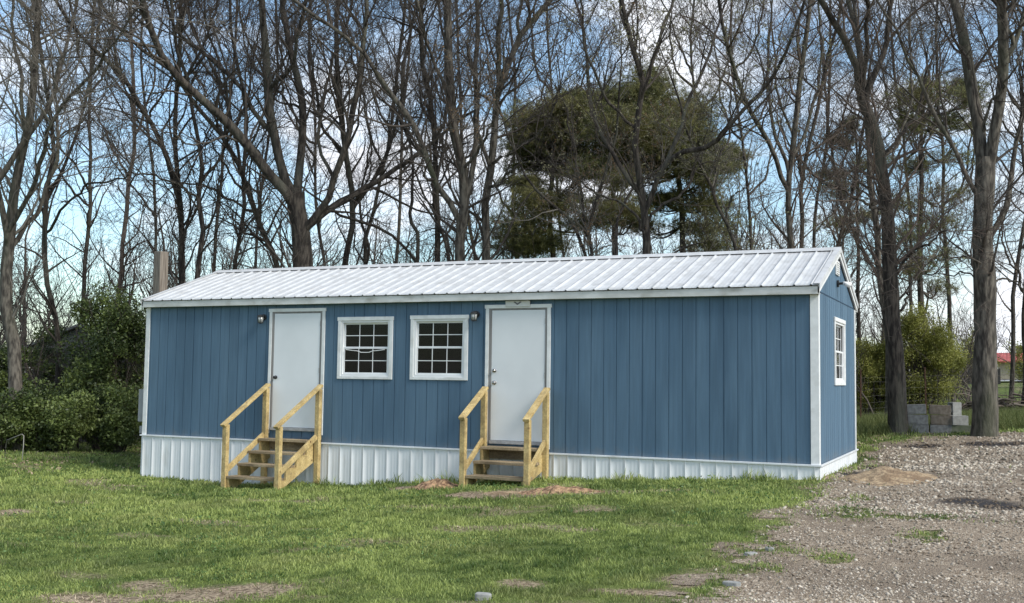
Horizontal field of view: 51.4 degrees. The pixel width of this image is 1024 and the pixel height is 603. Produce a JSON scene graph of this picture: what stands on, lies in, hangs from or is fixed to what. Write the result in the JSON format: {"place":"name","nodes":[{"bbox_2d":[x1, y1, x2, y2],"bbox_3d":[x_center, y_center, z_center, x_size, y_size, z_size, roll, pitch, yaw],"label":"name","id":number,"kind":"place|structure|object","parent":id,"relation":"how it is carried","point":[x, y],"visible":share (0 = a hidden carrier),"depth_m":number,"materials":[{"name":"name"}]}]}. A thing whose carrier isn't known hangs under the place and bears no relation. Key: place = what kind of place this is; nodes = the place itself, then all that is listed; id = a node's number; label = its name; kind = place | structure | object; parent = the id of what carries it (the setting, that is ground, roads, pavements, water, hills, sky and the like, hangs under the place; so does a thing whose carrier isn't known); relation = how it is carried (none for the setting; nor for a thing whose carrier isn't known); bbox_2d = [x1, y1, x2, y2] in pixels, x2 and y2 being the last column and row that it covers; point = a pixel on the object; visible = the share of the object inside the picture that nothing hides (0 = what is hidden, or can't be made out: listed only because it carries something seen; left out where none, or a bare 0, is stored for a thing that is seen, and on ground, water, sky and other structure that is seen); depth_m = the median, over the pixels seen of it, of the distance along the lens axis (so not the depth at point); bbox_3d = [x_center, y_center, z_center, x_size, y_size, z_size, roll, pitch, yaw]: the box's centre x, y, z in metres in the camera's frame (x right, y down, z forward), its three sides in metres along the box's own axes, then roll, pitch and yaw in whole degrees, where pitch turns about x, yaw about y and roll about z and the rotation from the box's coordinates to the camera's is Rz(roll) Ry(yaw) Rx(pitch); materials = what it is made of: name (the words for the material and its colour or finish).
{"place":"outdoors","nodes":[
{"label":"outdoors","id":0,"kind":"place"},
{"bbox_2d":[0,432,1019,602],"bbox_3d":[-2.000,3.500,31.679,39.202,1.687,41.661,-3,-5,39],"label":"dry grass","id":1,"kind":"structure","parent":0,"point":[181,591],"depth_m":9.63,"materials":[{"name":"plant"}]},
{"bbox_2d":[0,379,1023,602],"bbox_3d":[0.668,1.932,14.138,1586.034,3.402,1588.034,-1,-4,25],"label":"ground","id":2,"kind":"structure","parent":0,"point":[1004,388],"depth_m":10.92,"materials":[{"name":"green plant"}]},
{"bbox_2d":[4,434,23,459],"bbox_3d":[-9.937,2.939,21.345,0.677,0.584,0.122,-2,-5,37],"label":"bent pipe","id":3,"kind":"object","parent":2,"relation":"on","point":[23,444],"visible":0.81,"depth_m":21.29,"materials":[{"name":"grey metal"}]},
{"bbox_2d":[0,387,31,450],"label":"evergreen bush","id":4,"kind":"object","parent":2,"relation":"on","point":[8,430],"visible":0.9,"depth_m":23.08,"materials":[{"name":"green plant"}]},
{"bbox_2d":[0,342,35,406],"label":"evergreen bush","id":5,"kind":"object","parent":2,"relation":"on","point":[3,373],"visible":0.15,"depth_m":25.24,"materials":[{"name":"green plant"}]},
{"bbox_2d":[22,323,72,395],"bbox_3d":[-12.562,2.292,28.872,2.003,3.475,1.942,-1,-4,25],"label":"evergreen bush","id":6,"kind":"object","parent":2,"relation":"on","point":[49,370],"visible":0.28,"depth_m":28.77,"materials":[{"name":"green plant"}]},
{"bbox_2d":[13,377,99,451],"bbox_3d":[-10.296,2.632,23.875,2.294,1.875,2.034,-1,-4,25],"label":"evergreen bush","id":7,"kind":"object","parent":2,"relation":"on","point":[55,424],"visible":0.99,"depth_m":23.43,"materials":[{"name":"green plant"}]},
{"bbox_2d":[0,0,158,304],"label":"bare tree","id":8,"kind":"object","parent":2,"relation":"on","point":[89,224],"visible":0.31,"depth_m":35.90,"materials":[{"name":"brown plant"}]},
{"bbox_2d":[24,324,142,442],"bbox_3d":[-12.532,2.452,32.078,3.300,3.436,2.600,0,-4,5],"label":"bush","id":9,"kind":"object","parent":2,"relation":"on","point":[65,350],"depth_m":31.08,"materials":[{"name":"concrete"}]},
{"bbox_2d":[47,280,146,449],"bbox_3d":[-10.050,1.616,26.037,2.700,4.263,2.840,2,-4,-17],"label":"evergreen bush","id":10,"kind":"object","parent":2,"relation":"on","point":[89,376],"visible":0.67,"depth_m":25.59,"materials":[{"name":"green plant"}]},
{"bbox_2d":[0,0,199,394],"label":"bare tree","id":11,"kind":"object","parent":2,"relation":"on","point":[49,301],"visible":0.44,"depth_m":27.07,"materials":[{"name":"brown plant"}]},
{"bbox_2d":[79,379,143,453],"bbox_3d":[-9.052,2.688,24.512,1.861,1.834,1.547,-1,-4,25],"label":"evergreen bush","id":12,"kind":"object","parent":2,"relation":"on","point":[118,424],"visible":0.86,"depth_m":24.16,"materials":[{"name":"green plant"}]},
{"bbox_2d":[0,0,260,450],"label":"bare tree","id":13,"kind":"object","parent":2,"relation":"on","point":[28,124],"visible":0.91,"depth_m":24.05,"materials":[{"name":"brown plant"}]},
{"bbox_2d":[33,0,230,318],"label":"bare tree","id":14,"kind":"object","parent":2,"relation":"on","point":[152,167],"visible":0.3,"depth_m":39.96,"materials":[{"name":"brown plant"}]},
{"bbox_2d":[40,0,228,298],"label":"bare tree","id":15,"kind":"object","parent":2,"relation":"on","point":[123,255],"visible":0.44,"depth_m":30.83,"materials":[{"name":"brown plant"}]},
{"bbox_2d":[0,0,296,287],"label":"bare tree","id":16,"kind":"object","parent":2,"relation":"on","point":[181,251],"visible":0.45,"depth_m":26.73,"materials":[{"name":"brown plant"}]},
{"bbox_2d":[153,251,168,294],"bbox_3d":[-7.839,1.306,23.530,0.245,4.835,0.220,-2,-5,33],"label":"timber post","id":17,"kind":"object","parent":2,"relation":"on","point":[160,280],"visible":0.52,"depth_m":23.58,"materials":[{"name":"brown wood"}]},
{"bbox_2d":[0,0,351,268],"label":"bare tree","id":18,"kind":"object","parent":2,"relation":"on","point":[224,140],"visible":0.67,"depth_m":26.01,"materials":[{"name":"brown plant"}]},
{"bbox_2d":[42,0,328,285],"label":"bare tree","id":19,"kind":"object","parent":2,"relation":"on","point":[202,238],"visible":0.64,"depth_m":25.70,"materials":[{"name":"brown plant"}]},
{"bbox_2d":[133,0,294,271],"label":"bare tree","id":20,"kind":"object","parent":2,"relation":"on","point":[204,93],"visible":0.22,"depth_m":36.97,"materials":[{"name":"brown plant"}]},
{"bbox_2d":[162,0,361,274],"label":"bare tree","id":21,"kind":"object","parent":2,"relation":"on","point":[237,249],"visible":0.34,"depth_m":29.51,"materials":[{"name":"brown plant"}]},
{"bbox_2d":[175,1,359,268],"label":"bare tree","id":22,"kind":"object","parent":2,"relation":"on","point":[283,147],"visible":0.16,"depth_m":41.95,"materials":[{"name":"brown plant"}]},
{"bbox_2d":[220,383,322,489],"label":"wooden steps","id":23,"kind":"structure","parent":2,"relation":"on","point":[305,455],"depth_m":17.88,"materials":[{"name":"beige wood"}]},
{"bbox_2d":[11,0,535,276],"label":"bare tree","id":24,"kind":"object","parent":2,"relation":"on","point":[302,224],"visible":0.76,"depth_m":24.77,"materials":[{"name":"brown plant"}]},
{"bbox_2d":[218,0,411,265],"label":"bare tree","id":25,"kind":"object","parent":2,"relation":"on","point":[314,149],"visible":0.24,"depth_m":40.12,"materials":[{"name":"brown plant"}]},
{"bbox_2d":[213,0,474,265],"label":"bare tree","id":26,"kind":"object","parent":2,"relation":"on","point":[358,198],"visible":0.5,"depth_m":28.09,"materials":[{"name":"brown plant"}]},
{"bbox_2d":[258,7,452,264],"bbox_3d":[-3.659,-2.115,26.562,3.450,11.682,6.010,-3,-6,43],"label":"bare tree","id":27,"kind":"object","parent":2,"relation":"on","point":[405,248],"visible":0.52,"depth_m":27.26,"materials":[{"name":"brown plant"}]},
{"bbox_2d":[299,0,455,264],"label":"bare tree","id":28,"kind":"object","parent":2,"relation":"on","point":[376,195],"visible":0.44,"depth_m":31.03,"materials":[{"name":"brown plant"}]},
{"bbox_2d":[221,0,593,260],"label":"bare tree","id":29,"kind":"object","parent":2,"relation":"on","point":[448,88],"visible":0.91,"depth_m":24.43,"materials":[{"name":"brown plant"}]},
{"bbox_2d":[324,0,494,265],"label":"bare tree","id":30,"kind":"object","parent":2,"relation":"on","point":[399,220],"visible":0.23,"depth_m":36.24,"materials":[{"name":"brown plant"}]},
{"bbox_2d":[324,0,532,263],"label":"bare tree","id":31,"kind":"object","parent":2,"relation":"on","point":[434,206],"visible":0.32,"depth_m":29.00,"materials":[{"name":"brown plant"}]},
{"bbox_2d":[410,478,457,489],"bbox_3d":[-1.139,2.815,16.150,1.150,0.269,0.850,-1,-4,25],"label":"dirt mound","id":32,"kind":"object","parent":2,"relation":"on","point":[433,482],"visible":0.56,"depth_m":16.02,"materials":[{"name":"brown soil"}]},
{"bbox_2d":[384,0,529,260],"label":"bare tree","id":33,"kind":"object","parent":2,"relation":"on","point":[443,161],"visible":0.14,"depth_m":39.86,"materials":[{"name":"brown plant"}]},
{"bbox_2d":[0,434,924,476],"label":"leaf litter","id":34,"kind":"object","parent":2,"relation":"on","point":[140,453],"visible":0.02,"depth_m":21.13,"materials":[{"name":"plant"}]},
{"bbox_2d":[475,592,491,600],"bbox_3d":[-0.217,2.249,8.051,0.125,0.090,0.072,2,-2,8],"label":"stone chunk","id":35,"kind":"object","parent":2,"relation":"on","point":[479,595],"visible":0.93,"depth_m":8.02,"materials":[{"name":"stone"}]},
{"bbox_2d":[138,247,858,484],"bbox_3d":[-0.441,1.315,19.113,12.592,4.143,4.322,-1,-4,25],"label":"mobile home","id":36,"kind":"object","parent":2,"relation":"on","point":[705,364],"visible":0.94,"depth_m":16.97,"materials":[{"name":"blue metal"}]},
{"bbox_2d":[268,308,326,434],"bbox_3d":[-3.740,1.202,18.430,1.200,2.172,0.114,-1,-4,25],"label":"door","id":37,"kind":"structure","parent":36,"relation":"in","point":[296,354],"depth_m":18.44,"materials":[{"name":"metal"}]},
{"bbox_2d":[337,316,393,379],"bbox_3d":[-2.457,0.781,17.897,1.104,1.045,0.086,-1,-4,25],"label":"window","id":38,"kind":"structure","parent":36,"relation":"in","point":[343,322],"depth_m":17.91,"materials":[{"name":"white plastic"}]},
{"bbox_2d":[410,315,468,379],"bbox_3d":[-1.177,0.748,17.308,1.084,1.052,0.086,-1,-4,25],"label":"window","id":39,"kind":"structure","parent":36,"relation":"in","point":[415,319],"depth_m":17.31,"materials":[{"name":"white plastic"}]},
{"bbox_2d":[485,304,551,448],"bbox_3d":[0.083,1.164,16.668,1.150,2.240,0.114,-1,-4,25],"label":"door","id":40,"kind":"structure","parent":36,"relation":"in","point":[517,339],"depth_m":16.68,"materials":[{"name":"metal"}]},
{"bbox_2d":[834,317,845,384],"bbox_3d":[5.125,0.793,16.735,0.086,1.045,1.194,-1,-4,25],"label":"window","id":41,"kind":"structure","parent":36,"relation":"in","point":[838,322],"depth_m":16.98,"materials":[{"name":"white plastic"}]},
{"bbox_2d":[483,491,518,494],"bbox_3d":[-0.120,2.723,14.846,1.250,0.164,0.700,-1,-4,25],"label":"dirt mound","id":42,"kind":"object","parent":2,"relation":"on","point":[501,492],"visible":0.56,"depth_m":14.78,"materials":[{"name":"brown soil"}]},
{"bbox_2d":[458,386,549,486],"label":"wooden steps","id":43,"kind":"structure","parent":2,"relation":"on","point":[537,465],"depth_m":16.14,"materials":[{"name":"beige wood"}]},
{"bbox_2d":[0,150,1010,449],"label":"undergrowth","id":44,"kind":"object","parent":2,"relation":"on","point":[962,376],"visible":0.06,"depth_m":30.05,"materials":[{"name":"plant"}]},
{"bbox_2d":[0,425,1018,602],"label":"clover","id":45,"kind":"object","parent":2,"relation":"on","point":[338,548],"visible":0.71,"depth_m":12.56,"materials":[{"name":"green plant"}]},
{"bbox_2d":[0,133,1020,381],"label":"woods","id":46,"kind":"object","parent":2,"relation":"on","point":[746,241],"visible":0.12,"depth_m":58.25,"materials":[{"name":"plant"}]},
{"bbox_2d":[415,0,605,259],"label":"bare tree","id":47,"kind":"object","parent":2,"relation":"on","point":[505,90],"visible":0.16,"depth_m":37.87,"materials":[{"name":"brown plant"}]},
{"bbox_2d":[380,0,655,260],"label":"bare tree","id":48,"kind":"object","parent":2,"relation":"on","point":[491,159],"visible":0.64,"depth_m":25.37,"materials":[{"name":"brown plant"}]},
{"bbox_2d":[467,82,630,259],"bbox_3d":[1.065,-1.455,34.211,5.476,11.200,5.570,-1,-4,25],"label":"pine tree","id":49,"kind":"object","parent":2,"relation":"on","point":[541,242],"visible":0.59,"depth_m":33.59,"materials":[{"name":"green plant"}]},
{"bbox_2d":[518,485,604,494],"bbox_3d":[0.641,2.632,14.547,1.875,0.261,0.750,-1,-4,25],"label":"dirt mound","id":50,"kind":"object","parent":2,"relation":"on","point":[553,489],"visible":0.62,"depth_m":14.42,"materials":[{"name":"brown soil"}]},
{"bbox_2d":[433,0,723,256],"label":"budding tree","id":51,"kind":"object","parent":2,"relation":"on","point":[587,228],"visible":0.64,"depth_m":24.91,"materials":[{"name":"brown plant"}]},
{"bbox_2d":[510,0,652,256],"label":"bare tree","id":52,"kind":"object","parent":2,"relation":"on","point":[562,252],"visible":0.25,"depth_m":45.91,"materials":[{"name":"brown plant"}]},
{"bbox_2d":[559,140,666,254],"bbox_3d":[2.964,-0.985,32.483,3.300,9.787,5.548,1,-4,1],"label":"pine tree","id":53,"kind":"object","parent":2,"relation":"on","point":[628,213],"visible":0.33,"depth_m":30.90,"materials":[{"name":"green plant"}]},
{"bbox_2d":[559,58,760,252],"bbox_3d":[4.592,-1.847,34.569,6.552,11.554,8.752,-1,-4,25],"label":"pine tree","id":54,"kind":"object","parent":2,"relation":"on","point":[658,88],"visible":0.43,"depth_m":33.83,"materials":[{"name":"green plant"}]},
{"bbox_2d":[484,0,859,253],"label":"budding tree","id":55,"kind":"object","parent":2,"relation":"on","point":[638,189],"visible":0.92,"depth_m":23.73,"materials":[{"name":"brown plant"}]},
{"bbox_2d":[608,0,771,252],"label":"bare tree","id":56,"kind":"object","parent":2,"relation":"on","point":[690,62],"visible":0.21,"depth_m":41.85,"materials":[{"name":"brown plant"}]},
{"bbox_2d":[616,0,779,251],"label":"budding tree","id":57,"kind":"object","parent":2,"relation":"on","point":[713,187],"visible":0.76,"depth_m":24.98,"materials":[{"name":"brown plant"}]},
{"bbox_2d":[655,0,819,251],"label":"bare tree","id":58,"kind":"object","parent":2,"relation":"on","point":[746,174],"visible":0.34,"depth_m":36.01,"materials":[{"name":"brown plant"}]},
{"bbox_2d":[744,552,757,556],"bbox_3d":[2.139,2.286,9.547,0.139,0.075,0.080,5,-4,-32],"label":"rock","id":59,"kind":"object","parent":2,"relation":"on","point":[749,553],"visible":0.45,"depth_m":9.51,"materials":[{"name":"stone"}]},
{"bbox_2d":[633,0,897,251],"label":"bare tree","id":60,"kind":"object","parent":2,"relation":"on","point":[788,201],"visible":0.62,"depth_m":26.95,"materials":[{"name":"brown plant"}]},
{"bbox_2d":[703,0,883,266],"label":"bare tree","id":61,"kind":"object","parent":2,"relation":"on","point":[832,41],"visible":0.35,"depth_m":29.07,"materials":[{"name":"brown plant"}]},
{"bbox_2d":[720,0,931,265],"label":"bare tree","id":62,"kind":"object","parent":2,"relation":"on","point":[816,203],"visible":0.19,"depth_m":38.03,"materials":[{"name":"brown plant"}]},
{"bbox_2d":[752,0,922,277],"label":"bare tree","id":63,"kind":"object","parent":2,"relation":"on","point":[842,229],"visible":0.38,"depth_m":30.12,"materials":[{"name":"brown plant"}]},
{"bbox_2d":[806,110,901,407],"bbox_3d":[11.842,-1.654,36.921,3.635,10.988,5.568,-1,-4,25],"label":"pine tree","id":64,"kind":"object","parent":2,"relation":"on","point":[858,322],"visible":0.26,"depth_m":36.97,"materials":[{"name":"green plant"}]},
{"bbox_2d":[856,336,884,414],"bbox_3d":[9.369,2.034,27.505,1.607,2.265,1.457,1,-4,-5],"label":"spring shrub","id":65,"kind":"object","parent":2,"relation":"on","point":[872,369],"visible":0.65,"depth_m":27.16,"materials":[{"name":"green plant"}]},
{"bbox_2d":[779,0,971,417],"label":"bare tree","id":66,"kind":"object","parent":2,"relation":"on","point":[874,217],"visible":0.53,"depth_m":25.13,"materials":[{"name":"brown plant"}]},
{"bbox_2d":[732,0,1023,434],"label":"bare tree","id":67,"kind":"object","parent":2,"relation":"on","point":[897,412],"visible":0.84,"depth_m":21.38,"materials":[{"name":"brown plant"}]},
{"bbox_2d":[822,0,976,314],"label":"bare tree","id":68,"kind":"object","parent":2,"relation":"on","point":[911,154],"visible":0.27,"depth_m":35.94,"materials":[{"name":"brown plant"}]},
{"bbox_2d":[909,424,928,432],"bbox_3d":[8.182,2.569,21.456,0.400,0.190,0.190,-1,-4,21],"label":"concrete block","id":69,"kind":"object","parent":2,"relation":"on","point":[922,428],"depth_m":21.36,"materials":[{"name":"grey concrete"}]},
{"bbox_2d":[908,414,927,424],"bbox_3d":[8.175,2.377,21.473,0.400,0.190,0.190,-1,-4,21],"label":"concrete block","id":70,"kind":"object","parent":69,"relation":"on","point":[916,419],"depth_m":21.38,"materials":[{"name":"grey concrete"}]},
{"bbox_2d":[907,404,925,413],"bbox_3d":[8.146,2.173,21.500,0.400,0.190,0.190,-4,-5,20],"label":"concrete block","id":71,"kind":"object","parent":70,"relation":"on","point":[916,408],"depth_m":21.40,"materials":[{"name":"grey concrete"}]},
{"bbox_2d":[823,0,1023,436],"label":"bare tree","id":72,"kind":"object","parent":2,"relation":"on","point":[985,415],"visible":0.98,"depth_m":20.32,"materials":[{"name":"brown plant"}]},
{"bbox_2d":[877,300,973,411],"bbox_3d":[10.469,1.539,27.055,2.354,3.121,2.039,-1,-4,25],"label":"spring shrub","id":73,"kind":"object","parent":2,"relation":"on","point":[938,351],"visible":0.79,"depth_m":26.69,"materials":[{"name":"green plant"}]},
{"bbox_2d":[866,65,990,403],"bbox_3d":[11.962,-1.884,30.494,3.498,10.482,6.587,-3,-5,40],"label":"pine tree","id":74,"kind":"object","parent":2,"relation":"on","point":[934,284],"visible":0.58,"depth_m":30.47,"materials":[{"name":"green plant"}]},
{"bbox_2d":[856,367,1022,418],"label":"wire fence","id":75,"kind":"object","parent":2,"relation":"on","point":[1015,404],"visible":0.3,"depth_m":24.42,"materials":[{"name":"grey"}]},
{"bbox_2d":[856,398,1023,436],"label":"field grass","id":76,"kind":"structure","parent":2,"relation":"on","point":[1013,417],"depth_m":22.57,"materials":[{"name":"green plant"}]},
{"bbox_2d":[930,424,951,432],"bbox_3d":[8.580,2.564,21.307,0.400,0.190,0.190,-1,-4,21],"label":"concrete block","id":77,"kind":"object","parent":2,"relation":"on","point":[943,428],"depth_m":21.22,"materials":[{"name":"grey concrete"}]},
{"bbox_2d":[930,415,951,424],"bbox_3d":[8.592,2.371,21.317,0.400,0.190,0.190,-1,-4,19],"label":"concrete block","id":78,"kind":"object","parent":77,"relation":"on","point":[940,419],"depth_m":21.23,"materials":[{"name":"grey concrete"}]},
{"bbox_2d":[929,404,950,414],"bbox_3d":[8.570,2.171,21.341,0.400,0.190,0.190,2,-4,17],"label":"concrete block","id":79,"kind":"object","parent":78,"relation":"on","point":[940,409],"depth_m":21.25,"materials":[{"name":"grey concrete"}]},
{"bbox_2d":[879,0,1011,401],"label":"bare tree","id":80,"kind":"object","parent":2,"relation":"on","point":[949,300],"visible":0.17,"depth_m":39.87,"materials":[{"name":"brown plant"}]},
{"bbox_2d":[952,425,970,432],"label":"concrete block","id":81,"kind":"object","parent":2,"relation":"on","point":[961,428],"depth_m":21.10,"materials":[{"name":"grey concrete"}]},
{"bbox_2d":[951,415,967,424],"bbox_3d":[8.901,2.366,21.201,0.300,0.190,0.190,0,-4,6],"label":"concrete block","id":82,"kind":"object","parent":81,"relation":"on","point":[959,419],"depth_m":21.11,"materials":[{"name":"grey concrete"}]},
{"bbox_2d":[925,0,1023,399],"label":"bare tree","id":83,"kind":"object","parent":2,"relation":"on","point":[1013,343],"visible":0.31,"depth_m":37.84,"materials":[{"name":"brown plant"}]},
{"bbox_2d":[958,327,1002,367],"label":"bush","id":84,"kind":"object","parent":2,"relation":"on","point":[969,337],"visible":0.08,"depth_m":74.98,"materials":[{"name":"green plant"}]},
{"bbox_2d":[961,368,1000,383],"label":"board fence","id":85,"kind":"object","parent":2,"relation":"on","point":[999,378],"visible":0.03,"depth_m":70.89,"materials":[{"name":"grey wood"}]},
{"bbox_2d":[943,373,1023,410],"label":"brush pile","id":86,"kind":"object","parent":2,"relation":"on","point":[1000,402],"visible":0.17,"depth_m":27.34,"materials":[{"name":"plant"}]},
{"bbox_2d":[949,0,1023,403],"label":"bare tree","id":87,"kind":"object","parent":2,"relation":"on","point":[1020,210],"visible":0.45,"depth_m":27.01,"materials":[{"name":"brown plant"}]},
{"bbox_2d":[997,349,1022,378],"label":"red roofed house","id":88,"kind":"structure","parent":2,"relation":"on","point":[1007,357],"depth_m":95.69,"materials":[{"name":"metal"}]},
{"bbox_2d":[1002,337,1022,383],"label":"bush","id":89,"kind":"object","parent":2,"relation":"on","point":[1019,373],"visible":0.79,"depth_m":60.20,"materials":[{"name":"green plant"}]},
{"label":"concrete block","id":90,"kind":"object","parent":2,"relation":"on","visible":0},
{"bbox_2d":[948,402,961,414],"bbox_3d":[8.962,2.241,21.558,0.190,0.400,0.190,1,-4,-8],"label":"concrete block","id":91,"kind":"object","parent":90,"relation":"on","point":[956,408],"depth_m":21.47,"materials":[{"name":"grey concrete"}]},
{"bbox_2d":[0,0,1023,370],"label":"sky","id":92,"kind":"structure","parent":0,"point":[80,222],"materials":[{"name":"blue"}]},
{"bbox_2d":[655,431,1023,602],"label":"gravel driveway","id":93,"kind":"structure","parent":0,"point":[931,571],"depth_m":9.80,"materials":[{"name":"grey gravel"}]},
{"bbox_2d":[722,581,740,586],"bbox_3d":[1.706,2.207,8.248,0.149,0.075,0.075,-4,-8,33],"label":"rock","id":94,"kind":"object","parent":93,"relation":"on","point":[731,583],"visible":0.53,"depth_m":8.22,"materials":[{"name":"stone"}]},
{"bbox_2d":[838,466,936,486],"bbox_3d":[5.165,2.422,14.652,1.800,0.313,2.500,-1,-4,25],"label":"sand mound","id":95,"kind":"object","parent":93,"relation":"on","point":[879,476],"visible":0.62,"depth_m":14.26,"materials":[{"name":"beige sand"}]}
]}

